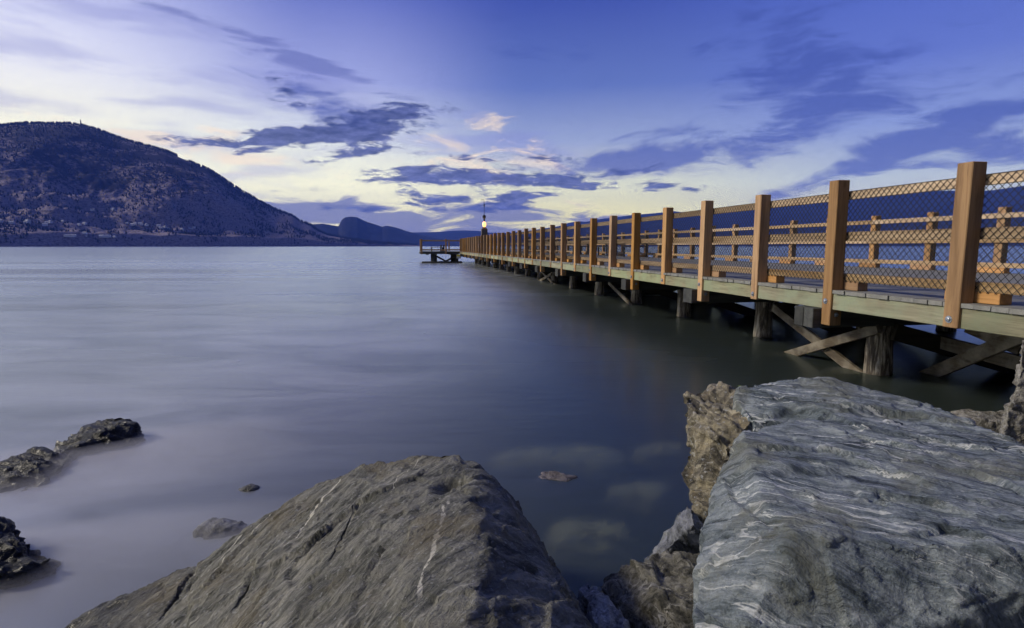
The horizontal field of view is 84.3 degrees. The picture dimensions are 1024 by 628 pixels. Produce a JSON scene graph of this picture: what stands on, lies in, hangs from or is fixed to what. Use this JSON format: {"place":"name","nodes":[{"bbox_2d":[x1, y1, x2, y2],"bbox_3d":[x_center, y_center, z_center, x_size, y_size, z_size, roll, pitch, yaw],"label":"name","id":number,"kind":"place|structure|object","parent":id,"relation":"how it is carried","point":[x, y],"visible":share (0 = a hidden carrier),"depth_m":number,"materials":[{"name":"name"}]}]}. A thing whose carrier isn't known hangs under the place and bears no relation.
{"place":"outdoors","nodes":[
{"label":"outdoors","id":0,"kind":"place"},
{"bbox_2d":[0,124,416,246],"bbox_3d":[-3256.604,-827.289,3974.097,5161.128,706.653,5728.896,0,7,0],"label":"hill","id":1,"kind":"structure","parent":0,"point":[221,206],"depth_m":2682.91,"materials":[{"name":"plant"}]},
{"bbox_2d":[0,121,416,245],"bbox_3d":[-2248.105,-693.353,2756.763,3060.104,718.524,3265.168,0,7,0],"label":"forest","id":2,"kind":"object","parent":1,"relation":"on","point":[247,194],"visible":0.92,"depth_m":2839.80,"materials":[{"name":"green plant"}]},
{"bbox_2d":[313,217,480,245],"bbox_3d":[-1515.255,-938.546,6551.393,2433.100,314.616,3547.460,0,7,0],"label":"hill","id":3,"kind":"structure","parent":0,"point":[353,227],"depth_m":5841.15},
{"bbox_2d":[0,246,1023,627],"bbox_3d":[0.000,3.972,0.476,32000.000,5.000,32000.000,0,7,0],"label":"water","id":4,"kind":"structure","parent":0,"point":[278,376],"depth_m":6.18,"materials":[{"name":"liquid"}]},
{"bbox_2d":[0,515,59,587],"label":"rock","id":5,"kind":"object","parent":4,"relation":"in","point":[23,562],"visible":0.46,"depth_m":2.58,"materials":[{"name":"black stone"}]},
{"bbox_2d":[0,446,75,492],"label":"rock","id":6,"kind":"object","parent":4,"relation":"in","point":[34,468],"visible":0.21,"depth_m":3.69,"materials":[{"name":"grey stone"}]},
{"bbox_2d":[50,418,143,458],"bbox_3d":[-3.134,1.185,4.345,0.701,0.691,0.810,-4,8,-28],"label":"rock","id":7,"kind":"object","parent":4,"relation":"in","point":[100,437],"visible":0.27,"depth_m":4.25,"materials":[{"name":"grey stone"}]},
{"bbox_2d":[193,516,247,538],"bbox_3d":[-1.542,1.212,3.019,0.290,0.237,0.214,0,7,0],"label":"stone","id":8,"kind":"object","parent":4,"relation":"in","point":[214,527],"visible":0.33,"depth_m":2.97,"materials":[{"name":"grey stone"}]},
{"bbox_2d":[238,484,259,491],"bbox_3d":[-1.643,1.143,3.527,0.238,0.161,0.118,0,7,0],"label":"stone","id":9,"kind":"object","parent":4,"relation":"in","point":[249,487],"visible":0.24,"depth_m":3.50,"materials":[{"name":"grey stone"}]},
{"bbox_2d":[64,454,591,627],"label":"boulder","id":10,"kind":"object","parent":4,"relation":"in","point":[426,541],"visible":1,"depth_m":1.80,"materials":[{"name":"grey stone"}]},
{"bbox_2d":[422,261,461,262],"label":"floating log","id":11,"kind":"object","parent":4,"relation":"in","point":[441,261],"visible":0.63,"depth_m":51.05,"materials":[{"name":"grey wood"}]},
{"bbox_2d":[419,239,555,262],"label":"platform","id":12,"kind":"structure","parent":4,"relation":"in","point":[434,256],"depth_m":51.37,"materials":[{"name":"brown wood"}]},
{"bbox_2d":[540,470,577,481],"bbox_3d":[0.295,1.112,3.697,0.397,0.164,0.186,0,7,0],"label":"stone","id":13,"kind":"object","parent":4,"relation":"in","point":[553,475],"visible":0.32,"depth_m":3.68,"materials":[{"name":"grey stone"}]},
{"bbox_2d":[576,583,629,627],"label":"rock","id":14,"kind":"object","parent":4,"relation":"in","point":[597,607],"visible":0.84,"depth_m":1.83,"materials":[{"name":"stone"}]},
{"bbox_2d":[601,550,695,627],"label":"rock","id":15,"kind":"object","parent":4,"relation":"in","point":[651,591],"visible":0.61,"depth_m":2.05,"materials":[{"name":"grey stone"}]},
{"bbox_2d":[654,507,702,556],"bbox_3d":[0.758,0.999,2.528,0.361,0.355,0.410,0,7,0],"label":"rock","id":16,"kind":"object","parent":4,"relation":"on","point":[683,534],"visible":0.45,"depth_m":2.35,"materials":[{"name":"grey stone"}]},
{"bbox_2d":[682,381,748,526],"bbox_3d":[0.979,0.774,2.768,0.328,0.774,0.741,3,7,22],"label":"rock","id":17,"kind":"object","parent":4,"relation":"on","point":[716,423],"visible":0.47,"depth_m":2.63,"materials":[{"name":"brown stone"}]},
{"bbox_2d":[460,251,1023,376],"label":"pier","id":18,"kind":"structure","parent":4,"relation":"in","point":[878,316],"depth_m":6.70,"materials":[{"name":"wood"}]},
{"bbox_2d":[481,199,487,234],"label":"lamp tower","id":19,"kind":"structure","parent":18,"relation":"on","point":[484,230],"depth_m":51.42,"materials":[{"name":"metal"}]},
{"bbox_2d":[598,237,617,255],"bbox_3d":[4.707,-3.341,27.985,0.500,0.920,1.600,-1,7,-10],"label":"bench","id":20,"kind":"object","parent":18,"relation":"on","point":[607,251],"visible":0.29,"depth_m":28.14,"materials":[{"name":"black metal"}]},
{"bbox_2d":[623,235,647,256],"bbox_3d":[5.328,-2.931,24.565,0.500,0.920,1.600,-1,7,-10],"label":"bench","id":21,"kind":"object","parent":18,"relation":"on","point":[642,246],"visible":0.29,"depth_m":23.97,"materials":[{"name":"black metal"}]},
{"bbox_2d":[460,161,1023,328],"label":"railing","id":22,"kind":"object","parent":18,"relation":"attached to","point":[966,233],"visible":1,"depth_m":6.20,"materials":[{"name":"brown wood"}]},
{"bbox_2d":[528,207,1023,272],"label":"railing","id":23,"kind":"object","parent":18,"relation":"attached to","point":[1004,242],"visible":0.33,"depth_m":12.69,"materials":[{"name":"brown wood"}]},
{"bbox_2d":[692,377,1023,627],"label":"boulder","id":24,"kind":"object","parent":4,"relation":"in","point":[836,503],"visible":0.99,"depth_m":1.63,"materials":[{"name":"grey stone"}]},
{"bbox_2d":[952,409,1004,430],"bbox_3d":[4.138,1.174,4.752,1.891,0.817,0.919,0,7,0],"label":"rock","id":25,"kind":"object","parent":4,"relation":"in","point":[991,419],"visible":0.06,"depth_m":4.54,"materials":[{"name":"beige stone"}]},
{"bbox_2d":[999,340,1023,443],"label":"rock","id":26,"kind":"object","parent":4,"relation":"in","point":[1012,423],"visible":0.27,"depth_m":3.53,"materials":[{"name":"beige stone"}]},
{"bbox_2d":[0,0,1023,232],"label":"sky","id":27,"kind":"structure","parent":0,"point":[407,115],"materials":[{"name":"blue"}]},
{"bbox_2d":[412,186,1023,245],"bbox_3d":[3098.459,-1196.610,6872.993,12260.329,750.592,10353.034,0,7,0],"label":"mountain","id":28,"kind":"structure","parent":0,"point":[453,235],"depth_m":7010.01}
]}

